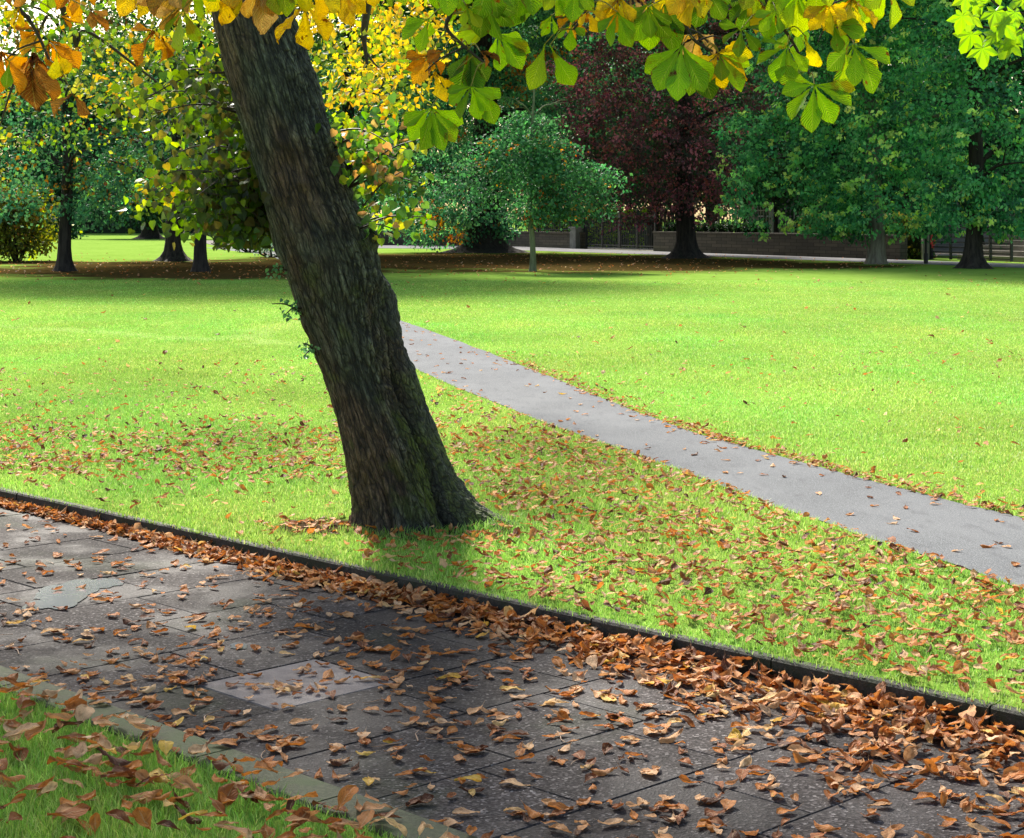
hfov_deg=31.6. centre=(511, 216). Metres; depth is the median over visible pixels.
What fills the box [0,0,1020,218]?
sky
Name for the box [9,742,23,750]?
fallen leaf
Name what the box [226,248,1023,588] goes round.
lawn path
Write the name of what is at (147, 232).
lime tree
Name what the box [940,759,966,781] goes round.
fallen leaf
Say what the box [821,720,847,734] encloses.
fallen leaf
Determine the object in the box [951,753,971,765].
fallen leaf
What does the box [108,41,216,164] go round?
background tree
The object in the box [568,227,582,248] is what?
gate pillar
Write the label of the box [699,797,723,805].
fallen leaf
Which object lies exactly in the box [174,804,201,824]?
fallen leaf
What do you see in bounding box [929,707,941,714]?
fallen leaf
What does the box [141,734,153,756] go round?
fallen leaf
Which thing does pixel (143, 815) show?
fallen leaf
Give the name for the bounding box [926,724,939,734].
fallen leaf
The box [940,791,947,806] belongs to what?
fallen leaf
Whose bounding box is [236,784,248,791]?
fallen leaf
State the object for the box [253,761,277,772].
fallen leaf
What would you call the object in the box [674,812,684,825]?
fallen leaf
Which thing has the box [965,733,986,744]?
fallen leaf
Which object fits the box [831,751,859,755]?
fallen leaf
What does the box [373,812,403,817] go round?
fallen leaf
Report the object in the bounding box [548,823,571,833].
fallen leaf
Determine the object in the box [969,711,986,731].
fallen leaf
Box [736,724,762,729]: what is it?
fallen leaf
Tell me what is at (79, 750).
fallen leaf
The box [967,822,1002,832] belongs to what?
fallen leaf
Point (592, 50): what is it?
background tree
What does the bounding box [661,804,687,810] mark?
fallen leaf
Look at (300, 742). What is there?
fallen leaf
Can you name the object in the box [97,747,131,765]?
fallen leaf
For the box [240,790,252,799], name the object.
fallen leaf
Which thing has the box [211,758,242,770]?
fallen leaf
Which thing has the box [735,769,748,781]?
fallen leaf
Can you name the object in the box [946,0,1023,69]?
sycamore tree
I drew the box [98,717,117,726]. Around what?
fallen leaf
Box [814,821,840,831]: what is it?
fallen leaf
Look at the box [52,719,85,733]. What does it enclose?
fallen leaf
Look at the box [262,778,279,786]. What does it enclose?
fallen leaf
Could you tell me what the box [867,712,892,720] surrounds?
fallen leaf
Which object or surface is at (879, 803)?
fallen leaf
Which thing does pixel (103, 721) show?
fallen leaf
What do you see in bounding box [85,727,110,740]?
fallen leaf
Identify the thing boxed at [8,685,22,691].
fallen leaf
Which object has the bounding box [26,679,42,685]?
fallen leaf
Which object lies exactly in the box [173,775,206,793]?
fallen leaf
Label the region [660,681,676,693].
fallen leaf
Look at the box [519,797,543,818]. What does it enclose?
fallen leaf
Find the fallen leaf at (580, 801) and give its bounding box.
[576,797,590,805]
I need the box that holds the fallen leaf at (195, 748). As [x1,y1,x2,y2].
[188,738,209,754]
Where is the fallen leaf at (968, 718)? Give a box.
[963,713,978,734]
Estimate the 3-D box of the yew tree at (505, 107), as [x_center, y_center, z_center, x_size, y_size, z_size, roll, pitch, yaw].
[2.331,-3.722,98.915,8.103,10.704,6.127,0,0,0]
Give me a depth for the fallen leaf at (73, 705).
5.90 m
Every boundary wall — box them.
[376,230,586,248]
[652,231,906,259]
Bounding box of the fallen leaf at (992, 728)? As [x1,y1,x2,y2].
[987,725,1015,737]
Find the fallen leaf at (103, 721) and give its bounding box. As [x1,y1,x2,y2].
[93,719,118,725]
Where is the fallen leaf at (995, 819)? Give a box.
[973,810,1011,828]
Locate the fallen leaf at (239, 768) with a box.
[219,753,242,772]
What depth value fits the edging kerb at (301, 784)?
5.36 m
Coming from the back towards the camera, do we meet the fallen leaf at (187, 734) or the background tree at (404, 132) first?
the background tree at (404, 132)
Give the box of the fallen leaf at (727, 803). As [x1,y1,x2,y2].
[720,799,735,813]
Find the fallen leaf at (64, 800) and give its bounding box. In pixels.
[59,797,85,805]
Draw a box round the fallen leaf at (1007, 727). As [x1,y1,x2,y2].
[1000,721,1013,730]
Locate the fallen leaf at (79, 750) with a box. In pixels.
[72,741,87,758]
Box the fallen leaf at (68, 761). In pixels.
[57,760,88,765]
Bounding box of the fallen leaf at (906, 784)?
[894,782,918,786]
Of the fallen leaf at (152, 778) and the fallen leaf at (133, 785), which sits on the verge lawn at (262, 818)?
the fallen leaf at (133, 785)
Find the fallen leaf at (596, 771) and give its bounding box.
[591,765,620,775]
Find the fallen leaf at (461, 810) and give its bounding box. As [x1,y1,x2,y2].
[452,807,479,813]
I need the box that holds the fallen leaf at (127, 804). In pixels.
[119,795,132,809]
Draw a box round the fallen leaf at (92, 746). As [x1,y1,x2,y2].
[87,741,99,748]
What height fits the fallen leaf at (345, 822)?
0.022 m
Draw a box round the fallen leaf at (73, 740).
[67,732,82,742]
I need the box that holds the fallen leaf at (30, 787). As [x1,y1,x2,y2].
[14,782,42,793]
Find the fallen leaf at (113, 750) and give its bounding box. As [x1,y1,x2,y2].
[103,748,116,754]
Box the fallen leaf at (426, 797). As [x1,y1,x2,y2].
[405,793,433,805]
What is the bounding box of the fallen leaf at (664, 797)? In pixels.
[659,794,674,802]
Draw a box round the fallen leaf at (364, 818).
[357,810,374,829]
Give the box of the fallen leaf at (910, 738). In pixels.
[903,736,918,746]
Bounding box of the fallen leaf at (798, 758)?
[792,750,821,762]
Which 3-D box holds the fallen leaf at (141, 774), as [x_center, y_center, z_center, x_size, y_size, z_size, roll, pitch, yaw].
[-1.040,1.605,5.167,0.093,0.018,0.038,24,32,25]
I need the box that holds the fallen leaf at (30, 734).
[24,714,47,740]
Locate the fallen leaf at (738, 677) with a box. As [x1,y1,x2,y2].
[732,674,742,679]
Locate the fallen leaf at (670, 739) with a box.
[659,728,682,743]
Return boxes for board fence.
[605,211,675,230]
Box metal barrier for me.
[930,220,1012,261]
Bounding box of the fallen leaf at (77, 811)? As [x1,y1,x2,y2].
[38,803,90,818]
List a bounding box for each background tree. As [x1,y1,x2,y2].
[0,37,133,208]
[0,85,27,184]
[0,86,50,206]
[9,81,102,205]
[23,29,155,212]
[73,31,191,209]
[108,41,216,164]
[153,28,242,148]
[310,20,437,223]
[312,14,499,230]
[315,37,389,229]
[373,23,541,227]
[436,18,600,225]
[470,10,647,210]
[509,23,704,209]
[554,5,728,222]
[582,1,783,222]
[654,2,827,232]
[700,4,910,213]
[759,1,1018,225]
[805,0,1023,244]
[888,0,1023,227]
[902,0,1023,197]
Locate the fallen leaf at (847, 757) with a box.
[837,748,863,765]
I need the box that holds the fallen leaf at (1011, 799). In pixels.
[992,795,1015,813]
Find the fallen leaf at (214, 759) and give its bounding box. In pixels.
[205,752,226,760]
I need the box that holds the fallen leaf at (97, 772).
[92,769,110,776]
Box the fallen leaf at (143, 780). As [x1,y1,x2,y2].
[136,773,157,785]
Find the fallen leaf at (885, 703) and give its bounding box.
[879,699,891,712]
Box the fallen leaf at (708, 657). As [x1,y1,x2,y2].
[692,655,716,672]
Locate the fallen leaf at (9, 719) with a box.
[0,714,22,724]
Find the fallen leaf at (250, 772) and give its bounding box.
[241,770,261,775]
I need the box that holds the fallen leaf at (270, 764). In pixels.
[258,756,282,767]
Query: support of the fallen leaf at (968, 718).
on the fallen leaves at (612, 646)
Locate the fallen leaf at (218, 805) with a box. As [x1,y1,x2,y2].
[209,797,225,813]
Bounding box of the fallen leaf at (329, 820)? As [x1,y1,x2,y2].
[316,816,341,823]
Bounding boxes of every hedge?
[16,207,194,232]
[524,207,661,247]
[797,211,937,258]
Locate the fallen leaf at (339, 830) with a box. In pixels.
[327,825,344,832]
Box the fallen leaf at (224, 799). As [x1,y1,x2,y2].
[219,792,235,803]
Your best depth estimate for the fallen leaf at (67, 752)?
5.46 m
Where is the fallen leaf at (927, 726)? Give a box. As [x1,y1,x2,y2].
[924,715,932,742]
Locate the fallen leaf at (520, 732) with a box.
[500,729,528,734]
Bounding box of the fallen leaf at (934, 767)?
[923,759,942,777]
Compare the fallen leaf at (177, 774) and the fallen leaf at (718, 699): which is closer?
the fallen leaf at (177, 774)
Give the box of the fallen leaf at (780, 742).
[776,738,801,746]
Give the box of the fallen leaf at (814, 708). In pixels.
[799,702,824,711]
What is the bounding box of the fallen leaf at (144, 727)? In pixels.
[123,714,153,730]
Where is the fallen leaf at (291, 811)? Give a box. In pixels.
[282,809,296,813]
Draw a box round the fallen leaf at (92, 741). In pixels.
[86,739,102,747]
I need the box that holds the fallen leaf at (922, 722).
[921,721,950,732]
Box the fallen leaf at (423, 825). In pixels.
[418,821,433,834]
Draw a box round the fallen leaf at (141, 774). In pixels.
[135,769,156,784]
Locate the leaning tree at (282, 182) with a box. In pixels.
[0,0,914,534]
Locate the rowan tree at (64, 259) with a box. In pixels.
[0,0,180,271]
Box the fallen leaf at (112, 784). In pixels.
[104,779,119,786]
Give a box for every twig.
[92,690,119,692]
[371,743,400,746]
[426,737,463,739]
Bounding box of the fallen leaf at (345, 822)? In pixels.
[329,818,358,830]
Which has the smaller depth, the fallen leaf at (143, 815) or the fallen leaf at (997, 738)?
the fallen leaf at (143, 815)
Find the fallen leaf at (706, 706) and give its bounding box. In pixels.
[701,702,715,708]
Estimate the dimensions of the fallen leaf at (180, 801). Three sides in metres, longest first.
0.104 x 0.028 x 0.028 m
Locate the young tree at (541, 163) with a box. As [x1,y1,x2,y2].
[447,89,633,271]
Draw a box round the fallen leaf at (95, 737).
[91,732,106,740]
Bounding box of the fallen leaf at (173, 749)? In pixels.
[171,747,179,753]
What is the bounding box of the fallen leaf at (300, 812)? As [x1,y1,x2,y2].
[290,806,309,831]
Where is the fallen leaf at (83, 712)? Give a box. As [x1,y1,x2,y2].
[75,704,94,726]
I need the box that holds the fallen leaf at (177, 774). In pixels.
[165,772,181,779]
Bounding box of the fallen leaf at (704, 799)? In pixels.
[701,792,724,803]
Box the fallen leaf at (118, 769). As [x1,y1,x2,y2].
[107,765,133,775]
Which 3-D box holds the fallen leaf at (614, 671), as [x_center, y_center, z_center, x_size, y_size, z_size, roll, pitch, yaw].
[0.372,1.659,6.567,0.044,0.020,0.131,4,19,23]
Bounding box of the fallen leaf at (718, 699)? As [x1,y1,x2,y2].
[712,688,722,705]
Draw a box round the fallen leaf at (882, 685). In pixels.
[876,681,885,700]
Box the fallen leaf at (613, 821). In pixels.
[598,818,622,824]
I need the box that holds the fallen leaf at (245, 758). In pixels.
[230,755,255,761]
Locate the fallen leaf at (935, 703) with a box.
[932,701,945,714]
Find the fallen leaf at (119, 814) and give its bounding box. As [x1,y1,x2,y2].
[105,809,132,824]
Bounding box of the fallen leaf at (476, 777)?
[452,774,481,781]
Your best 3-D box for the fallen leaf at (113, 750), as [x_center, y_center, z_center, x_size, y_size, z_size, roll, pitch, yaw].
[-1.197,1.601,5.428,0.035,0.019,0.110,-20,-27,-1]
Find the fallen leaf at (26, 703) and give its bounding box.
[19,699,35,711]
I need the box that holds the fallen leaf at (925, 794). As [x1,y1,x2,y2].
[912,792,935,799]
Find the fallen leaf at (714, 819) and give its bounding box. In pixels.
[705,816,726,826]
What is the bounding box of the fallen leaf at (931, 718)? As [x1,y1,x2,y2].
[926,712,936,724]
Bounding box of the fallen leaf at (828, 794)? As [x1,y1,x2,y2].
[824,790,838,798]
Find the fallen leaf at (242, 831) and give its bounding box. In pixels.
[217,824,251,837]
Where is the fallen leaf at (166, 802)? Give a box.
[160,793,174,807]
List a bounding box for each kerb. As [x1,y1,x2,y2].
[0,487,1023,736]
[0,666,477,837]
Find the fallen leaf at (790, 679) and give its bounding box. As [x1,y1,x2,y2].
[782,673,793,681]
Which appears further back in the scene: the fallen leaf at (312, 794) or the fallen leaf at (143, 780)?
the fallen leaf at (143, 780)
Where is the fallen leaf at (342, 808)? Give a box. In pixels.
[323,805,348,811]
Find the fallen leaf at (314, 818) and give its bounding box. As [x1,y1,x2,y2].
[290,814,324,823]
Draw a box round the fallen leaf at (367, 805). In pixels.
[362,801,392,809]
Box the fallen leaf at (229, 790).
[214,783,238,816]
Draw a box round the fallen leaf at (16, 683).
[4,677,30,687]
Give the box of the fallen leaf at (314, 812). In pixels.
[302,807,322,815]
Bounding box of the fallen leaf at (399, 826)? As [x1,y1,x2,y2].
[380,816,406,836]
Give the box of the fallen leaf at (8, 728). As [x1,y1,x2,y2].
[3,721,17,731]
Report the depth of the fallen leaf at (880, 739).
5.72 m
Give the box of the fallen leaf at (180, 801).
[172,789,189,811]
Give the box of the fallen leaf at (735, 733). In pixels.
[728,727,743,744]
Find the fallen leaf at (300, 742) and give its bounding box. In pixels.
[272,739,305,745]
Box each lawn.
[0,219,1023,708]
[0,694,381,837]
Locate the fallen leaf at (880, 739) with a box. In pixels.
[875,738,887,745]
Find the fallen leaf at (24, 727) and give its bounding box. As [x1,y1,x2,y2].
[2,722,39,737]
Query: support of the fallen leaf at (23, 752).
on the verge lawn at (262, 818)
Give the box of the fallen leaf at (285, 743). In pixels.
[276,737,289,746]
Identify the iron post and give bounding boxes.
[924,161,927,263]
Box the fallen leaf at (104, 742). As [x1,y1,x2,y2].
[97,728,111,748]
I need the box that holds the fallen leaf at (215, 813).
[195,811,227,816]
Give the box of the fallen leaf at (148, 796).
[119,789,162,803]
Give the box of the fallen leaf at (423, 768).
[406,767,426,770]
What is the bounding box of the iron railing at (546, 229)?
[413,215,584,231]
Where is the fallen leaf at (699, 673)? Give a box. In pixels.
[683,671,702,683]
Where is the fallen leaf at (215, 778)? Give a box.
[211,774,227,782]
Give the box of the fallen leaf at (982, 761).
[972,759,995,765]
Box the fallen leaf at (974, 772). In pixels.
[962,769,981,776]
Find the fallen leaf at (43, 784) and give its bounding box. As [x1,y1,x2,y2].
[36,775,54,796]
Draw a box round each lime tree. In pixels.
[73,117,196,238]
[74,0,223,261]
[82,0,314,271]
[295,0,471,234]
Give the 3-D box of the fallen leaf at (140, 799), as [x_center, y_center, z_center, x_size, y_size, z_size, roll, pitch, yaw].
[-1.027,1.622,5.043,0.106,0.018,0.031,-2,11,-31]
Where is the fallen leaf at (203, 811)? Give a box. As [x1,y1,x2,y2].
[178,809,207,820]
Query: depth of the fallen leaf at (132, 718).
5.73 m
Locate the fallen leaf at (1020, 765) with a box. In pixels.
[1006,762,1023,781]
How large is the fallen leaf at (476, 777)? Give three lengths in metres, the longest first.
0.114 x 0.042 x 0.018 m
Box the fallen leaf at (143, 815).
[132,807,151,829]
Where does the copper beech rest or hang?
on the lawn at (112, 249)
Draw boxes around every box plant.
[662,221,673,230]
[668,222,675,231]
[695,221,704,231]
[699,222,710,231]
[706,223,721,231]
[714,221,725,231]
[724,221,733,231]
[733,222,743,232]
[740,221,751,232]
[748,223,759,232]
[758,222,771,232]
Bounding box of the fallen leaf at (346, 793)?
[332,785,358,813]
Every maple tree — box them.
[708,0,993,263]
[878,0,1023,268]
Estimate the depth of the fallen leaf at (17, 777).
5.18 m
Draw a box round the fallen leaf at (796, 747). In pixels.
[787,744,818,752]
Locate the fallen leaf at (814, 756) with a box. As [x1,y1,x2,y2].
[807,754,824,758]
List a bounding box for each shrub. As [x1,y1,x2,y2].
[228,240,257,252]
[253,243,276,256]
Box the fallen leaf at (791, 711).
[782,707,807,715]
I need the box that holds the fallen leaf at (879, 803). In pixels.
[867,801,891,806]
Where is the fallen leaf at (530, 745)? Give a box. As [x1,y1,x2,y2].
[522,740,533,748]
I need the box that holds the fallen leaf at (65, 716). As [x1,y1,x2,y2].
[44,712,70,720]
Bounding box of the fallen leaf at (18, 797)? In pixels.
[2,793,25,808]
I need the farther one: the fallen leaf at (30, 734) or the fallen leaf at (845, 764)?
the fallen leaf at (30, 734)
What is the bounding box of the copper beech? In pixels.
[543,0,784,258]
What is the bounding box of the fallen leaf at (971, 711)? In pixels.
[958,699,975,717]
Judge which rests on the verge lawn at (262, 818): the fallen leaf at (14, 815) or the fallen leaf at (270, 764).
the fallen leaf at (14, 815)
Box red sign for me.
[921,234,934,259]
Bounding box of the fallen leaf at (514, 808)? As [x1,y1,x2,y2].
[504,807,527,812]
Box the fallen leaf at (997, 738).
[981,733,1002,742]
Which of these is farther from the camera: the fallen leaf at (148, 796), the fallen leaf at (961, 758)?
the fallen leaf at (961, 758)
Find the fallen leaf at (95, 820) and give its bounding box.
[89,813,100,834]
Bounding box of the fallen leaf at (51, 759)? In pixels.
[47,755,62,764]
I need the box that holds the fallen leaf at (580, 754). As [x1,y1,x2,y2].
[573,749,585,758]
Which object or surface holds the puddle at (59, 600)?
on the pavement
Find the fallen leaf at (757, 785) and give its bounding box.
[755,776,776,789]
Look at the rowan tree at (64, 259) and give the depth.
52.45 m
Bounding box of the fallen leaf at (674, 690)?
[663,677,677,698]
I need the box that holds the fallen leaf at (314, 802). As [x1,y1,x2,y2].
[312,800,326,806]
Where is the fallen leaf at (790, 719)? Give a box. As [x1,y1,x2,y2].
[779,705,799,725]
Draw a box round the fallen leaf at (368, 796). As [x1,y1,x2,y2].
[364,793,378,801]
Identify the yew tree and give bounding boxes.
[319,80,434,210]
[360,68,502,206]
[498,63,606,204]
[539,51,667,209]
[571,71,664,209]
[587,47,725,247]
[636,74,730,217]
[640,43,783,222]
[696,32,855,232]
[697,48,801,222]
[746,29,923,216]
[826,16,1014,208]
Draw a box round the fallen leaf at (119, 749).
[111,742,128,755]
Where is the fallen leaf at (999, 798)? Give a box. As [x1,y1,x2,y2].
[985,793,1008,804]
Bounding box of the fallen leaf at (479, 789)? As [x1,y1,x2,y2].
[449,783,484,793]
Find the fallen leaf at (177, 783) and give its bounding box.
[171,780,181,788]
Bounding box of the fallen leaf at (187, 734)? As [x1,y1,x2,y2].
[183,732,192,742]
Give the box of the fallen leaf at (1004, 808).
[988,804,1010,812]
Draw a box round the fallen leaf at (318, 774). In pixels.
[314,768,322,778]
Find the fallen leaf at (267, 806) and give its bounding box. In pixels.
[264,802,274,812]
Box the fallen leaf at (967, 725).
[963,717,971,729]
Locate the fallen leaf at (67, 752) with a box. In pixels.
[64,746,96,758]
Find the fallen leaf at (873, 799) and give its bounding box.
[858,789,889,802]
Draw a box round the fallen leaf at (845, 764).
[829,753,854,766]
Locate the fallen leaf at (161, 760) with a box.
[154,747,171,767]
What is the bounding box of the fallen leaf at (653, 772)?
[640,769,657,774]
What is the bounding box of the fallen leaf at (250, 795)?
[239,790,270,798]
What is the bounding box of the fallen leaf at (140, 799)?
[131,796,156,802]
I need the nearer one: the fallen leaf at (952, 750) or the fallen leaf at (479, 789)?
the fallen leaf at (479, 789)
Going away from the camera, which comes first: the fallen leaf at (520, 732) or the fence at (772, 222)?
the fallen leaf at (520, 732)
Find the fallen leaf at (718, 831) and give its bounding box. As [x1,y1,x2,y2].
[713,824,722,834]
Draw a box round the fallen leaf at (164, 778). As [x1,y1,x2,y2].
[149,767,170,783]
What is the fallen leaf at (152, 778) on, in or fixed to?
on the fallen leaf at (164, 778)
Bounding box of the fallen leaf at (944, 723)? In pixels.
[930,713,949,728]
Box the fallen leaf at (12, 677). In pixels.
[0,673,17,681]
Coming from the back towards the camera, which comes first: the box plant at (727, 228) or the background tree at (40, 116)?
the background tree at (40, 116)
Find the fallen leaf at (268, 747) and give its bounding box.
[265,743,281,751]
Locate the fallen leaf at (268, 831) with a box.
[260,817,274,837]
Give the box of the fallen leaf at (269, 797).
[252,794,284,801]
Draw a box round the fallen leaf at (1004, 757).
[980,753,1007,760]
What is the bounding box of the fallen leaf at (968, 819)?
[965,816,975,822]
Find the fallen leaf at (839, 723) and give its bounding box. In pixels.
[830,707,844,728]
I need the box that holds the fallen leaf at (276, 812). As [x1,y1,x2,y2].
[266,807,285,820]
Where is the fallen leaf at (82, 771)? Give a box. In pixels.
[54,754,86,774]
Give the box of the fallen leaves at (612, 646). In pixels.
[0,252,1023,837]
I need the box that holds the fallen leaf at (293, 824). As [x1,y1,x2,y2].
[285,822,299,828]
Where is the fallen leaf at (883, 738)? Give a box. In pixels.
[879,735,893,744]
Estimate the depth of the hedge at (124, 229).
168.79 m
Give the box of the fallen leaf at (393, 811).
[370,808,397,824]
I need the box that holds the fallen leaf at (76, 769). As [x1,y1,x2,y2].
[62,764,84,772]
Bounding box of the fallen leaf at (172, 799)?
[168,792,193,802]
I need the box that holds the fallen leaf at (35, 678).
[23,674,46,686]
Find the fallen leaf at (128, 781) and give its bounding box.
[116,778,135,783]
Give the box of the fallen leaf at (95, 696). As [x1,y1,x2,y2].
[87,694,104,699]
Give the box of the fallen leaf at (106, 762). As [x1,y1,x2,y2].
[99,760,112,765]
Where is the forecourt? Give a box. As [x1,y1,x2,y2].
[587,246,963,255]
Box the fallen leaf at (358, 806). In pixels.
[354,796,362,811]
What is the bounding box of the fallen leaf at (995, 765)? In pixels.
[989,759,1003,770]
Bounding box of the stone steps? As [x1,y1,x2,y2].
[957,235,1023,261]
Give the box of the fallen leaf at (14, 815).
[6,811,22,822]
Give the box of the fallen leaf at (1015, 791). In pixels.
[1008,786,1023,793]
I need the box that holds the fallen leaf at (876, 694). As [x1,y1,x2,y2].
[863,689,881,698]
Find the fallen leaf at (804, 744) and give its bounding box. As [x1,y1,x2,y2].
[797,736,817,753]
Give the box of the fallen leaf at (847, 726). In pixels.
[841,724,858,728]
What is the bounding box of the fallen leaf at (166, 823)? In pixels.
[156,819,179,829]
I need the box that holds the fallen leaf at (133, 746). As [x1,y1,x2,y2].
[123,741,140,749]
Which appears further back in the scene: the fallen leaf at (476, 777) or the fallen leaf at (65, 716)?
the fallen leaf at (65, 716)
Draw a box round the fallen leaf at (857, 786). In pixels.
[848,783,865,793]
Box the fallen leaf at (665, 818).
[659,816,675,821]
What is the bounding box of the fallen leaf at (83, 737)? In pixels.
[55,733,87,740]
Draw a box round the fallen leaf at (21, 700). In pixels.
[16,689,29,708]
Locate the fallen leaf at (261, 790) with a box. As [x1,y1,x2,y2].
[254,781,266,798]
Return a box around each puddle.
[22,593,87,608]
[34,578,99,598]
[72,578,123,588]
[230,642,246,648]
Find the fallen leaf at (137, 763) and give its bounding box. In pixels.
[111,759,142,768]
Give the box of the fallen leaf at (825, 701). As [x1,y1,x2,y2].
[814,691,830,704]
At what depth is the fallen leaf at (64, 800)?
4.96 m
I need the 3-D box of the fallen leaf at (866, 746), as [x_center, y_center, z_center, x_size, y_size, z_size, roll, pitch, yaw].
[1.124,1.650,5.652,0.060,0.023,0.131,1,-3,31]
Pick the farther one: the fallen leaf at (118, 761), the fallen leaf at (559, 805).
the fallen leaf at (118, 761)
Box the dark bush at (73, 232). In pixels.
[15,203,95,238]
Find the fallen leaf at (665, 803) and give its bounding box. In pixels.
[654,801,679,806]
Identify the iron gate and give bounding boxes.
[585,211,618,247]
[619,209,656,248]
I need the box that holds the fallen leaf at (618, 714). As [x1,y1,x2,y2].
[606,712,621,717]
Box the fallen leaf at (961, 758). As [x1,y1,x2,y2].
[952,756,968,765]
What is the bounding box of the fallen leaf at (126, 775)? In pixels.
[98,769,136,778]
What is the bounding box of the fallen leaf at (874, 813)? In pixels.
[861,812,880,815]
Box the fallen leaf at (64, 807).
[47,803,72,819]
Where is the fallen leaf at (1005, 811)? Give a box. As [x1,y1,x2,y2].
[985,802,1007,812]
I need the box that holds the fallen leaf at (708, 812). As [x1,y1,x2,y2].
[704,808,726,816]
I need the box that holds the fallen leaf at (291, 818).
[284,815,310,820]
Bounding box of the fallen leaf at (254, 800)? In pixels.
[249,791,258,802]
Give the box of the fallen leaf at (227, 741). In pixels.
[207,738,237,745]
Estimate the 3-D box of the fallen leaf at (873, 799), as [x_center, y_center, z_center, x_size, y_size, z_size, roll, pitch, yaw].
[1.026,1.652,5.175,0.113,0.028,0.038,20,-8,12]
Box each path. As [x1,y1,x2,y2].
[206,240,272,247]
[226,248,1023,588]
[378,245,1023,267]
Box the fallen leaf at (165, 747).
[158,740,173,755]
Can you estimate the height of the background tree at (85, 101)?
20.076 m
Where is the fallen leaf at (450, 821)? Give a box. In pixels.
[444,817,463,825]
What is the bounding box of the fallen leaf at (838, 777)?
[828,771,848,781]
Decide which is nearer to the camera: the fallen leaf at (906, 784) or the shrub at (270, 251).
the fallen leaf at (906, 784)
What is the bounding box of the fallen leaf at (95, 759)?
[78,753,101,764]
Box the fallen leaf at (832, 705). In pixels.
[828,702,843,719]
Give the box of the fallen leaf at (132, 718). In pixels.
[127,713,150,723]
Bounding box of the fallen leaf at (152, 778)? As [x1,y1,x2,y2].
[149,771,172,782]
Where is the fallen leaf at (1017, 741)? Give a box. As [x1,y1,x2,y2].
[997,731,1019,745]
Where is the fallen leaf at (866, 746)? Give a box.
[860,740,878,749]
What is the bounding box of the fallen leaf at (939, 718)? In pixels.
[914,716,942,730]
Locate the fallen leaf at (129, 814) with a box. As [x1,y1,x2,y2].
[125,812,135,818]
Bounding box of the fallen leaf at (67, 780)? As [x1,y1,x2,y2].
[57,778,83,787]
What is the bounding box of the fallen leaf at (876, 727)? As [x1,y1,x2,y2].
[873,724,884,737]
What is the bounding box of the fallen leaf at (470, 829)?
[466,825,477,834]
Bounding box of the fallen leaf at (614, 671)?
[611,664,622,677]
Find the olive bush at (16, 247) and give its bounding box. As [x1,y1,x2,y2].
[0,168,82,260]
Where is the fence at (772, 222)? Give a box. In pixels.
[718,203,773,232]
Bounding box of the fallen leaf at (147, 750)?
[130,748,152,755]
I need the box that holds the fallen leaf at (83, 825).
[77,818,92,835]
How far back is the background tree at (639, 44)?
112.75 m
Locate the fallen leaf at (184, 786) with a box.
[169,783,202,788]
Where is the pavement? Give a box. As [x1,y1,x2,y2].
[0,505,1023,837]
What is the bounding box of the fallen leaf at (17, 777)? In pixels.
[0,772,25,781]
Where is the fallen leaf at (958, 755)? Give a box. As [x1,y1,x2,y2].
[937,748,970,761]
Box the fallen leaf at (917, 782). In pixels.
[903,778,926,790]
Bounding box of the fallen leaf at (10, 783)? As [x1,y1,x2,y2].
[0,775,17,789]
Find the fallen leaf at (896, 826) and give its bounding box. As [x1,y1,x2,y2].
[880,824,904,829]
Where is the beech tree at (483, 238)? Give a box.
[351,0,651,252]
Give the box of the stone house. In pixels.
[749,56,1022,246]
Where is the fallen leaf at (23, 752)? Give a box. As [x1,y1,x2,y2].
[13,747,28,761]
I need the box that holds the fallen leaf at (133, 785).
[126,782,147,786]
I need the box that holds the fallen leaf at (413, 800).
[406,796,420,806]
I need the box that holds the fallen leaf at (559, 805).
[548,802,576,809]
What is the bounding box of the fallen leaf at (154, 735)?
[149,725,160,737]
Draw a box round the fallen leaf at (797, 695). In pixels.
[794,693,805,697]
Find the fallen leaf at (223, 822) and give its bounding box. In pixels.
[213,820,238,825]
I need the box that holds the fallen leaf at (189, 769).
[180,763,195,775]
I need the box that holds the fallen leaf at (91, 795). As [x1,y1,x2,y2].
[71,789,95,800]
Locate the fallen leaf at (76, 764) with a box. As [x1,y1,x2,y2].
[64,762,88,766]
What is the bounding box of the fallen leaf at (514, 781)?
[499,778,535,785]
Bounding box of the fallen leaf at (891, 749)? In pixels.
[884,741,900,751]
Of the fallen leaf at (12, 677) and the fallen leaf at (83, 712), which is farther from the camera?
the fallen leaf at (12, 677)
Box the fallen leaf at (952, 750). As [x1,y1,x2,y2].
[949,747,974,752]
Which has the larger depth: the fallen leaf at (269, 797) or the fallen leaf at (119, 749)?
the fallen leaf at (119, 749)
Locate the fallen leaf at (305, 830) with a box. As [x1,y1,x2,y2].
[299,827,313,832]
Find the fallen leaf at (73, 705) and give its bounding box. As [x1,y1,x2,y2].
[61,698,86,711]
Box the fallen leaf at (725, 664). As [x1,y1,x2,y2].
[721,655,732,672]
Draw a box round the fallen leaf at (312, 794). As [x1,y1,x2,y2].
[278,791,317,800]
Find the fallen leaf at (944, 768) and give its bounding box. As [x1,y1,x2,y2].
[935,763,969,770]
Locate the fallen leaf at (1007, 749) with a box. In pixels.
[986,742,1009,751]
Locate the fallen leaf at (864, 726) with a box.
[847,723,870,728]
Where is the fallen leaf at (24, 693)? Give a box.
[17,691,52,698]

